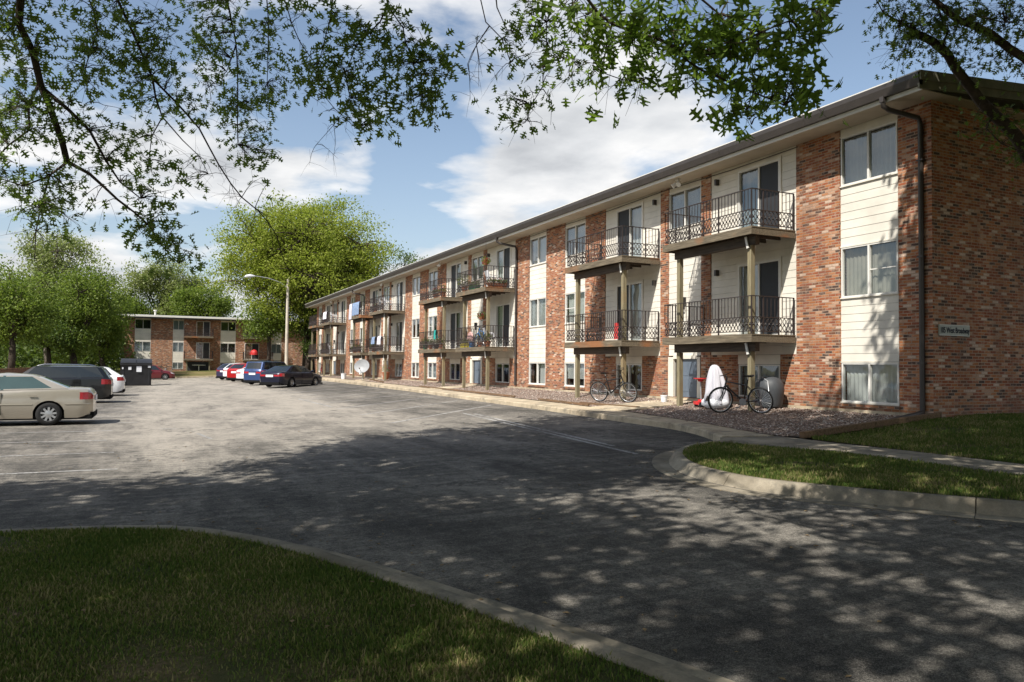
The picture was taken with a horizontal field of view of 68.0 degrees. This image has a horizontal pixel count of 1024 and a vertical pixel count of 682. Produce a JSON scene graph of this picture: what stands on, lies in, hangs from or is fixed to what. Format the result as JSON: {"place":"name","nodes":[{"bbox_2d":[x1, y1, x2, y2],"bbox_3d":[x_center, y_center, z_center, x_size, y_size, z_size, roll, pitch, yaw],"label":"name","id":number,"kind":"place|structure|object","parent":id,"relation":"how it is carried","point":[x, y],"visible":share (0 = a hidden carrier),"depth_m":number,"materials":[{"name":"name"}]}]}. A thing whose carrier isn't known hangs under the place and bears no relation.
{"place":"outdoors","nodes":[
{"label":"outdoors","id":0,"kind":"place"},
{"bbox_2d":[0,524,669,681],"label":"lawn","id":1,"kind":"structure","parent":0,"point":[217,675],"depth_m":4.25,"materials":[{"name":"plant"}]},
{"bbox_2d":[448,0,850,146],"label":"oak tree","id":2,"kind":"object","parent":1,"relation":"on","point":[719,34],"visible":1,"depth_m":6.29,"materials":[{"name":"green plant"}]},
{"bbox_2d":[430,384,481,389],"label":"entry path","id":3,"kind":"structure","parent":0,"point":[451,387],"depth_m":38.20,"materials":[{"name":"concrete"}]},
{"bbox_2d":[6,366,984,459],"bbox_3d":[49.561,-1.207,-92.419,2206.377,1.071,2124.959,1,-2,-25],"label":"ground","id":4,"kind":"structure","parent":0,"point":[194,373],"depth_m":84.50,"materials":[{"name":"green plant"}]},
{"bbox_2d":[0,367,31,372],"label":"fence","id":5,"kind":"object","parent":4,"relation":"on","point":[12,370],"visible":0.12,"depth_m":47.34,"materials":[{"name":"brown wood"}]},
{"bbox_2d":[0,256,47,365],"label":"tree","id":6,"kind":"object","parent":4,"relation":"on","point":[5,347],"visible":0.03,"depth_m":64.76,"materials":[{"name":"green plant"}]},
{"bbox_2d":[0,254,78,367],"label":"tree","id":7,"kind":"object","parent":4,"relation":"on","point":[23,314],"visible":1,"depth_m":57.80,"materials":[{"name":"green plant"}]},
{"bbox_2d":[0,297,107,363],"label":"tree","id":8,"kind":"object","parent":4,"relation":"on","point":[62,338],"visible":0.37,"depth_m":71.62,"materials":[{"name":"green plant"}]},
{"bbox_2d":[2,224,129,363],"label":"tree","id":9,"kind":"object","parent":4,"relation":"on","point":[44,257],"visible":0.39,"depth_m":77.72,"materials":[{"name":"green plant"}]},
{"bbox_2d":[44,261,128,363],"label":"tree","id":10,"kind":"object","parent":4,"relation":"on","point":[85,297],"visible":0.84,"depth_m":73.91,"materials":[{"name":"green plant"}]},
{"bbox_2d":[41,332,139,366],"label":"tree","id":11,"kind":"object","parent":4,"relation":"on","point":[90,361],"visible":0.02,"depth_m":86.53,"materials":[{"name":"green plant"}]},
{"bbox_2d":[80,269,143,367],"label":"tree","id":12,"kind":"object","parent":4,"relation":"on","point":[111,342],"visible":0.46,"depth_m":79.46,"materials":[{"name":"green plant"}]},
{"bbox_2d":[0,300,250,371],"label":"woodland","id":13,"kind":"object","parent":4,"relation":"on","point":[25,359],"visible":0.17,"depth_m":87.17,"materials":[{"name":"green plant"}]},
{"bbox_2d":[110,284,156,314],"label":"tree","id":14,"kind":"object","parent":4,"relation":"on","point":[139,301],"visible":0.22,"depth_m":121.80,"materials":[{"name":"green plant"}]},
{"bbox_2d":[121,249,212,314],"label":"tree","id":15,"kind":"object","parent":4,"relation":"on","point":[156,284],"visible":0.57,"depth_m":123.36,"materials":[{"name":"green plant"}]},
{"bbox_2d":[160,282,238,317],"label":"tree","id":16,"kind":"object","parent":4,"relation":"on","point":[214,305],"visible":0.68,"depth_m":116.36,"materials":[{"name":"green plant"}]},
{"bbox_2d":[120,310,315,371],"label":"apartment building","id":17,"kind":"structure","parent":4,"relation":"on","point":[183,343],"depth_m":93.27,"materials":[{"name":"brick"}]},
{"bbox_2d":[134,341,150,350],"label":"window","id":18,"kind":"structure","parent":17,"relation":"in","point":[146,346],"depth_m":90.92,"materials":[{"name":"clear glass"}]},
{"bbox_2d":[172,362,182,368],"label":"window","id":19,"kind":"structure","parent":17,"relation":"in","point":[175,365],"depth_m":92.49,"materials":[{"name":"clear glass"}]},
{"bbox_2d":[173,320,183,329],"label":"window","id":20,"kind":"structure","parent":17,"relation":"in","point":[177,325],"depth_m":92.66,"materials":[{"name":"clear glass"}]},
{"bbox_2d":[173,342,183,351],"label":"window","id":21,"kind":"structure","parent":17,"relation":"in","point":[177,346],"depth_m":92.62,"materials":[{"name":"clear glass"}]},
{"bbox_2d":[187,362,208,370],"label":"dark window","id":22,"kind":"structure","parent":17,"relation":"in","point":[191,366],"depth_m":93.33,"materials":[{"name":"black glass"}]},
{"bbox_2d":[196,342,209,358],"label":"sliding door","id":23,"kind":"structure","parent":17,"relation":"in","point":[206,346],"depth_m":93.78,"materials":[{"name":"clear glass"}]},
{"bbox_2d":[196,321,209,335],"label":"sliding door","id":24,"kind":"structure","parent":17,"relation":"in","point":[206,324],"depth_m":93.85,"materials":[{"name":"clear glass"}]},
{"bbox_2d":[244,343,258,359],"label":"sliding door","id":25,"kind":"structure","parent":17,"relation":"in","point":[255,346],"depth_m":96.29,"materials":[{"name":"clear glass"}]},
{"bbox_2d":[271,344,280,352],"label":"window","id":26,"kind":"structure","parent":17,"relation":"in","point":[275,348],"depth_m":97.54,"materials":[{"name":"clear glass"}]},
{"bbox_2d":[0,0,467,281],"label":"oak tree","id":27,"kind":"object","parent":4,"relation":"on","point":[44,203],"visible":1,"depth_m":10.88,"materials":[{"name":"green plant"}]},
{"bbox_2d":[245,274,288,364],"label":"street lamp","id":28,"kind":"object","parent":4,"relation":"on","point":[287,322],"visible":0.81,"depth_m":78.28,"materials":[{"name":"metal"}]},
{"bbox_2d":[231,296,303,359],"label":"tree","id":29,"kind":"object","parent":4,"relation":"on","point":[266,332],"visible":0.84,"depth_m":81.60,"materials":[{"name":"green plant"}]},
{"bbox_2d":[189,188,406,372],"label":"tree","id":30,"kind":"object","parent":4,"relation":"on","point":[321,253],"visible":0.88,"depth_m":82.27,"materials":[{"name":"green plant"}]},
{"bbox_2d":[290,288,325,369],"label":"tree","id":31,"kind":"object","parent":4,"relation":"on","point":[306,332],"visible":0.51,"depth_m":82.78,"materials":[{"name":"green plant"}]},
{"bbox_2d":[0,525,734,681],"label":"kerb","id":32,"kind":"structure","parent":4,"relation":"on","point":[660,666],"depth_m":4.84,"materials":[{"name":"concrete"}]},
{"bbox_2d":[387,245,427,269],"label":"tree","id":33,"kind":"object","parent":4,"relation":"on","point":[407,257],"visible":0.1,"depth_m":91.73,"materials":[{"name":"green plant"}]},
{"bbox_2d":[322,378,729,440],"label":"kerb","id":34,"kind":"structure","parent":4,"relation":"on","point":[708,433],"depth_m":22.00,"materials":[{"name":"concrete"}]},
{"bbox_2d":[305,70,1023,419],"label":"apartment building","id":35,"kind":"structure","parent":4,"relation":"on","point":[831,260],"depth_m":19.84,"materials":[{"name":"brick"}]},
{"bbox_2d":[340,330,344,353],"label":"sliding door","id":36,"kind":"structure","parent":35,"relation":"in","point":[343,331],"depth_m":66.73,"materials":[{"name":"clear glass"}]},
{"bbox_2d":[341,299,345,322],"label":"sliding door","id":37,"kind":"structure","parent":35,"relation":"in","point":[342,301],"depth_m":66.86,"materials":[{"name":"clear glass"}]},
{"bbox_2d":[352,301,360,315],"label":"blanket","id":38,"kind":"object","parent":35,"relation":"hanging from","point":[355,308],"visible":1,"depth_m":56.33,"materials":[{"name":"blue fabric"}]},
{"bbox_2d":[395,320,402,351],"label":"sliding door","id":39,"kind":"structure","parent":35,"relation":"in","point":[400,323],"depth_m":51.43,"materials":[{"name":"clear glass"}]},
{"bbox_2d":[396,280,403,310],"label":"sliding door","id":40,"kind":"structure","parent":35,"relation":"in","point":[401,286],"depth_m":51.50,"materials":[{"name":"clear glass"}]},
{"bbox_2d":[411,362,418,377],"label":"window","id":41,"kind":"structure","parent":35,"relation":"in","point":[411,362],"depth_m":48.13,"materials":[{"name":"clear glass"}]},
{"bbox_2d":[412,275,419,296],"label":"window","id":42,"kind":"structure","parent":35,"relation":"in","point":[417,282],"depth_m":48.30,"materials":[{"name":"clear glass"}]},
{"bbox_2d":[428,362,435,378],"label":"window","id":43,"kind":"structure","parent":35,"relation":"in","point":[432,364],"depth_m":45.37,"materials":[{"name":"clear glass"}]},
{"bbox_2d":[428,315,436,336],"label":"window","id":44,"kind":"structure","parent":35,"relation":"in","point":[432,317],"depth_m":45.93,"materials":[{"name":"clear glass"}]},
{"bbox_2d":[429,269,437,291],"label":"window","id":45,"kind":"structure","parent":35,"relation":"in","point":[434,275],"depth_m":45.38,"materials":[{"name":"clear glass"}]},
{"bbox_2d":[449,310,460,348],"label":"sliding door","id":46,"kind":"structure","parent":35,"relation":"in","point":[453,315],"depth_m":42.08,"materials":[{"name":"clear glass"}]},
{"bbox_2d":[450,261,461,296],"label":"sliding door","id":47,"kind":"structure","parent":35,"relation":"in","point":[453,267],"depth_m":42.20,"materials":[{"name":"clear glass"}]},
{"bbox_2d":[471,254,482,281],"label":"window","id":48,"kind":"structure","parent":35,"relation":"in","point":[478,263],"depth_m":39.23,"materials":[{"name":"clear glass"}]},
{"bbox_2d":[477,302,485,320],"bbox_3d":[-1.437,-1.519,35.685,0.508,1.204,0.493,1,-2,-25],"label":"hanging basket","id":49,"kind":"object","parent":35,"relation":"hanging from","point":[481,317],"visible":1,"depth_m":35.62,"materials":[{"name":"wicker"}]},
{"bbox_2d":[487,278,507,287],"bbox_3d":[-0.663,-2.702,34.865,1.140,0.484,0.369,1,-2,-25],"label":"planter box","id":50,"kind":"object","parent":35,"relation":"on","point":[501,283],"visible":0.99,"depth_m":34.80,"materials":[{"name":"ceramic"}]},
{"bbox_2d":[495,364,508,382],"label":"window","id":51,"kind":"structure","parent":35,"relation":"in","point":[496,364],"depth_m":36.09,"materials":[{"name":"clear glass"}]},
{"bbox_2d":[495,302,510,346],"bbox_3d":[-0.366,-0.738,36.204,0.202,2.130,1.700,1,-2,-25],"label":"sliding door","id":52,"kind":"structure","parent":35,"relation":"in","point":[505,309],"depth_m":36.16,"materials":[{"name":"clear glass"}]},
{"bbox_2d":[496,246,510,287],"bbox_3d":[-0.339,-3.441,36.293,0.202,2.100,1.700,1,-2,-25],"label":"sliding door","id":53,"kind":"structure","parent":35,"relation":"in","point":[505,255],"depth_m":36.20,"materials":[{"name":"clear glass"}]},
{"bbox_2d":[529,362,544,384],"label":"window","id":54,"kind":"structure","parent":35,"relation":"in","point":[542,364],"depth_m":32.81,"materials":[{"name":"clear glass"}]},
{"bbox_2d":[529,296,545,327],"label":"window","id":55,"kind":"structure","parent":35,"relation":"in","point":[537,302],"depth_m":32.94,"materials":[{"name":"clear glass"}]},
{"bbox_2d":[529,233,546,266],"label":"window","id":56,"kind":"structure","parent":35,"relation":"in","point":[540,243],"depth_m":33.06,"materials":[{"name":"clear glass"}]},
{"bbox_2d":[564,362,584,387],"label":"window","id":57,"kind":"structure","parent":35,"relation":"in","point":[582,364],"depth_m":30.22,"materials":[{"name":"clear glass"}]},
{"bbox_2d":[564,290,584,324],"bbox_3d":[2.549,-1.321,30.025,0.185,1.270,1.610,1,-2,-25],"label":"window","id":58,"kind":"structure","parent":35,"relation":"in","point":[572,298],"depth_m":30.36,"materials":[{"name":"clear glass"}]},
{"bbox_2d":[565,221,585,257],"bbox_3d":[2.565,-4.019,30.108,0.161,1.250,1.610,1,-2,-25],"label":"window","id":59,"kind":"structure","parent":35,"relation":"in","point":[575,226],"depth_m":30.14,"materials":[{"name":"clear glass"}]},
{"bbox_2d":[616,364,641,390],"bbox_3d":[4.111,1.257,26.503,0.082,0.900,1.560,1,-2,-25],"label":"window","id":60,"kind":"structure","parent":35,"relation":"in","point":[617,365],"depth_m":26.49,"materials":[{"name":"clear glass"}]},
{"bbox_2d":[615,280,643,339],"bbox_3d":[4.175,-1.006,26.597,0.202,2.130,1.700,1,-2,-25],"label":"sliding door","id":61,"kind":"structure","parent":35,"relation":"in","point":[638,290],"depth_m":26.54,"materials":[{"name":"clear glass"}]},
{"bbox_2d":[616,201,643,256],"bbox_3d":[4.202,-3.709,26.685,0.202,2.100,1.700,1,-2,-25],"label":"sliding door","id":62,"kind":"structure","parent":35,"relation":"in","point":[623,215],"depth_m":26.68,"materials":[{"name":"clear glass"}]},
{"bbox_2d":[669,183,700,230],"bbox_3d":[5.495,-4.192,23.908,0.161,1.250,1.610,1,-2,-25],"label":"window","id":63,"kind":"structure","parent":35,"relation":"in","point":[685,202],"depth_m":23.90,"materials":[{"name":"clear glass"}]},
{"bbox_2d":[737,156,781,228],"bbox_3d":[6.889,-3.868,21.000,0.202,2.100,1.700,1,-2,-25],"label":"sliding door","id":64,"kind":"structure","parent":35,"relation":"in","point":[768,176],"depth_m":20.89,"materials":[{"name":"clear glass"}]},
{"bbox_2d":[739,365,779,396],"bbox_3d":[6.835,1.099,20.836,0.164,0.900,1.560,1,-2,-25],"label":"window","id":65,"kind":"structure","parent":35,"relation":"in","point":[760,370],"depth_m":20.88,"materials":[{"name":"clear glass"}]},
{"bbox_2d":[737,256,782,334],"bbox_3d":[6.862,-1.165,20.912,0.202,2.130,1.700,1,-2,-25],"label":"sliding door","id":66,"kind":"structure","parent":35,"relation":"in","point":[768,272],"depth_m":20.70,"materials":[{"name":"clear glass"}]},
{"bbox_2d":[840,119,897,187],"bbox_3d":[8.398,-4.363,17.794,0.185,1.250,1.590,1,-2,-25],"label":"window","id":67,"kind":"structure","parent":35,"relation":"in","point":[873,155],"depth_m":17.77,"materials":[{"name":"clear glass"}]},
{"bbox_2d":[840,362,898,405],"bbox_3d":[8.345,0.974,17.619,0.185,0.990,1.590,1,-2,-25],"label":"window","id":68,"kind":"structure","parent":35,"relation":"in","point":[867,382],"depth_m":17.60,"materials":[{"name":"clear glass"}]},
{"bbox_2d":[840,237,898,298],"bbox_3d":[8.371,-1.665,17.706,0.185,1.270,1.590,1,-2,-25],"label":"window","id":69,"kind":"structure","parent":35,"relation":"in","point":[871,270],"depth_m":17.69,"materials":[{"name":"clear glass"}]},
{"bbox_2d":[938,324,969,336],"bbox_3d":[9.576,-0.229,16.423,1.000,0.240,0.039,1,-2,-25],"label":"address sign","id":70,"kind":"object","parent":35,"relation":"attached to","point":[952,330],"visible":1,"depth_m":16.39,"materials":[{"name":"white metal"}]},
{"bbox_2d":[652,438,1023,522],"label":"kerb","id":71,"kind":"structure","parent":4,"relation":"on","point":[900,501],"depth_m":8.96,"materials":[{"name":"concrete"}]},
{"bbox_2d":[872,412,941,427],"bbox_3d":[8.168,1.628,15.675,1.989,0.267,0.120,1,-2,-25],"label":"landscape timber","id":72,"kind":"object","parent":4,"relation":"on","point":[899,420],"visible":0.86,"depth_m":15.59,"materials":[{"name":"brown wood"}]},
{"bbox_2d":[0,377,1023,681],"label":"parking lot","id":73,"kind":"structure","parent":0,"point":[724,577],"depth_m":8.09,"materials":[{"name":"grey asphalt"}]},
{"bbox_2d":[0,373,96,424],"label":"parked car","id":74,"kind":"object","parent":73,"relation":"on","point":[43,400],"visible":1,"depth_m":20.59,"materials":[{"name":"beige paint"}]},
{"bbox_2d":[2,469,111,473],"bbox_3d":[-9.194,2.015,11.066,6.110,0.001,0.100,1,-2,-25],"label":"parking line","id":75,"kind":"object","parent":73,"relation":"on","point":[56,471],"visible":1,"depth_m":12.01,"materials":[{"name":"paint"}]},
{"bbox_2d":[24,364,113,398],"bbox_3d":[-19.481,1.777,31.902,4.813,1.641,2.155,1,-2,-25],"label":"parked car","id":76,"kind":"object","parent":73,"relation":"on","point":[99,379],"visible":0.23,"depth_m":31.74,"materials":[{"name":"black paint"}]},
{"bbox_2d":[104,367,125,392],"bbox_3d":[-22.213,2.038,38.791,4.363,1.513,2.055,1,-2,-25],"label":"parked car","id":77,"kind":"object","parent":73,"relation":"on","point":[119,380],"visible":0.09,"depth_m":38.86,"materials":[{"name":"white paint"}]},
{"bbox_2d":[120,358,151,385],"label":"dumpster","id":78,"kind":"object","parent":73,"relation":"on","point":[136,372],"visible":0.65,"depth_m":56.19,"materials":[{"name":"black metal"}]},
{"bbox_2d":[151,365,174,379],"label":"parked car","id":79,"kind":"object","parent":73,"relation":"on","point":[158,372],"visible":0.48,"depth_m":74.09,"materials":[{"name":"red paint"}]},
{"bbox_2d":[215,363,230,379],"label":"parked car","id":80,"kind":"object","parent":73,"relation":"on","point":[219,371],"visible":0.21,"depth_m":67.14,"materials":[{"name":"purple paint"}]},
{"bbox_2d":[222,363,236,377],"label":"parked car","id":81,"kind":"object","parent":73,"relation":"on","point":[225,370],"visible":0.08,"depth_m":65.66,"materials":[{"name":"white paint"}]},
{"bbox_2d":[226,363,246,381],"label":"parked car","id":82,"kind":"object","parent":73,"relation":"on","point":[231,371],"visible":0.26,"depth_m":60.62,"materials":[{"name":"red paint"}]},
{"bbox_2d":[235,368,244,381],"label":"parked car","id":83,"kind":"object","parent":73,"relation":"on","point":[239,374],"visible":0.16,"depth_m":57.08,"materials":[{"name":"white paint"}]},
{"bbox_2d":[243,360,285,384],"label":"parked car","id":84,"kind":"object","parent":73,"relation":"on","point":[254,369],"visible":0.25,"depth_m":52.10,"materials":[{"name":"blue paint"}]},
{"bbox_2d":[259,365,322,386],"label":"parked car","id":85,"kind":"object","parent":73,"relation":"on","point":[290,375],"visible":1,"depth_m":47.38,"materials":[{"name":"black paint"}]},
{"bbox_2d":[0,415,1010,681],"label":"fallen leaves","id":86,"kind":"object","parent":73,"relation":"on","point":[512,567],"visible":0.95,"depth_m":7.36,"materials":[{"name":"brown plant"}]},
{"bbox_2d":[476,414,614,445],"bbox_3d":[0.408,2.127,18.942,0.100,0.044,9.244,1,-2,-20],"label":"parking line","id":87,"kind":"object","parent":73,"relation":"on","point":[549,431],"visible":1,"depth_m":17.54,"materials":[{"name":"paint"}]},
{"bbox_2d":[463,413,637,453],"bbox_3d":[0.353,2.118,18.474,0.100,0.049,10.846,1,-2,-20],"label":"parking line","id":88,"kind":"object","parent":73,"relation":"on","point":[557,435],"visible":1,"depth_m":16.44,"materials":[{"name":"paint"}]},
{"bbox_2d":[0,0,1023,362],"label":"sky","id":89,"kind":"structure","parent":0,"point":[456,185],"materials":[{"name":"blue"}]},
{"bbox_2d":[322,377,773,436],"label":"pavement","id":90,"kind":"structure","parent":0,"point":[731,432],"depth_m":21.54,"materials":[{"name":"concrete"}]},
{"bbox_2d":[319,374,899,436],"bbox_3d":[-8.901,2.677,49.258,4.140,0.288,75.220,1,-2,-25],"label":"gravel bed","id":91,"kind":"object","parent":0,"point":[568,398],"visible":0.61,"depth_m":19.32,"materials":[{"name":"brown gravel"}]},
{"bbox_2d":[419,386,515,396],"bbox_3d":[-2.424,2.288,35.026,0.070,0.112,12.504,1,-2,-24],"label":"landscape timber","id":92,"kind":"object","parent":91,"relation":"on","point":[470,391],"visible":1,"depth_m":33.40,"materials":[{"name":"brown wood"}]},
{"bbox_2d":[538,398,589,405],"bbox_3d":[1.696,2.057,25.639,0.070,0.085,3.806,1,-2,-22],"label":"landscape timber","id":93,"kind":"object","parent":91,"relation":"on","point":[568,402],"visible":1,"depth_m":25.33,"materials":[{"name":"brown wood"}]},
{"bbox_2d":[579,402,639,406],"bbox_3d":[2.974,1.992,23.533,0.080,0.091,3.104,2,-2,-28],"label":"landscape timber","id":94,"kind":"object","parent":91,"relation":"on","point":[600,404],"visible":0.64,"depth_m":23.67,"materials":[{"name":"brown wood"}]},
{"bbox_2d":[590,367,636,401],"bbox_3d":[3.245,1.429,24.412,1.734,1.104,0.584,-1,6,37],"label":"bicycle","id":95,"kind":"object","parent":91,"relation":"on","point":[611,392],"visible":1,"depth_m":24.47,"materials":[{"name":"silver metal"}]},
{"bbox_2d":[693,378,706,406],"bbox_3d":[5.295,1.440,21.281,0.400,0.800,0.530,1,-2,-25],"label":"push scooter","id":96,"kind":"object","parent":91,"relation":"on","point":[698,402],"visible":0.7,"depth_m":21.24,"materials":[{"name":"red plastic"}]},
{"bbox_2d":[701,365,729,408],"bbox_3d":[5.532,1.232,20.594,0.792,1.180,0.709,-1,-2,30],"label":"draped cloth","id":97,"kind":"object","parent":91,"relation":"on","point":[714,379],"visible":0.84,"depth_m":20.45,"materials":[{"name":"white fabric"}]},
{"bbox_2d":[708,372,772,412],"bbox_3d":[5.709,1.300,18.942,0.596,1.053,1.544,2,-3,-42],"label":"bicycle","id":98,"kind":"object","parent":91,"relation":"on","point":[742,401],"visible":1,"depth_m":19.00,"materials":[{"name":"black metal"}]},
{"bbox_2d":[755,376,784,406],"bbox_3d":[6.707,1.310,19.695,0.699,0.781,0.690,1,-2,-25],"label":"covered grill","id":99,"kind":"object","parent":91,"relation":"on","point":[774,386],"visible":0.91,"depth_m":19.44,"materials":[{"name":"grey fabric"}]},
{"bbox_2d":[799,421,875,438],"bbox_3d":[6.376,1.732,14.815,1.959,0.272,0.120,1,-2,-26],"label":"landscape timber","id":100,"kind":"object","parent":91,"relation":"on","point":[836,429],"visible":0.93,"depth_m":14.73,"materials":[{"name":"brown wood"}]},
{"bbox_2d":[590,399,697,412],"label":"entry path","id":101,"kind":"structure","parent":0,"point":[646,404],"depth_m":22.75,"materials":[{"name":"concrete"}]},
{"bbox_2d":[682,441,1023,500],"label":"lawn","id":102,"kind":"structure","parent":0,"point":[965,486],"depth_m":9.81,"materials":[{"name":"plant"}]},
{"bbox_2d":[720,436,1023,474],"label":"footpath","id":103,"kind":"structure","parent":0,"point":[965,462],"depth_m":12.07,"materials":[{"name":"concrete"}]},
{"bbox_2d":[811,412,1023,463],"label":"lawn","id":104,"kind":"structure","parent":0,"point":[940,430],"depth_m":13.03,"materials":[{"name":"plant"}]},
{"bbox_2d":[861,0,1023,188],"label":"oak tree","id":105,"kind":"object","parent":104,"relation":"on","point":[1008,128],"visible":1,"depth_m":11.00,"materials":[{"name":"green plant"}]},
{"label":"entry path","id":106,"kind":"structure","parent":0,"visible":0},
{"bbox_2d":[354,359,368,379],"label":"satellite dish","id":107,"kind":"object","parent":106,"relation":"on","point":[361,365],"visible":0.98,"depth_m":53.62,"materials":[{"name":"metal"}]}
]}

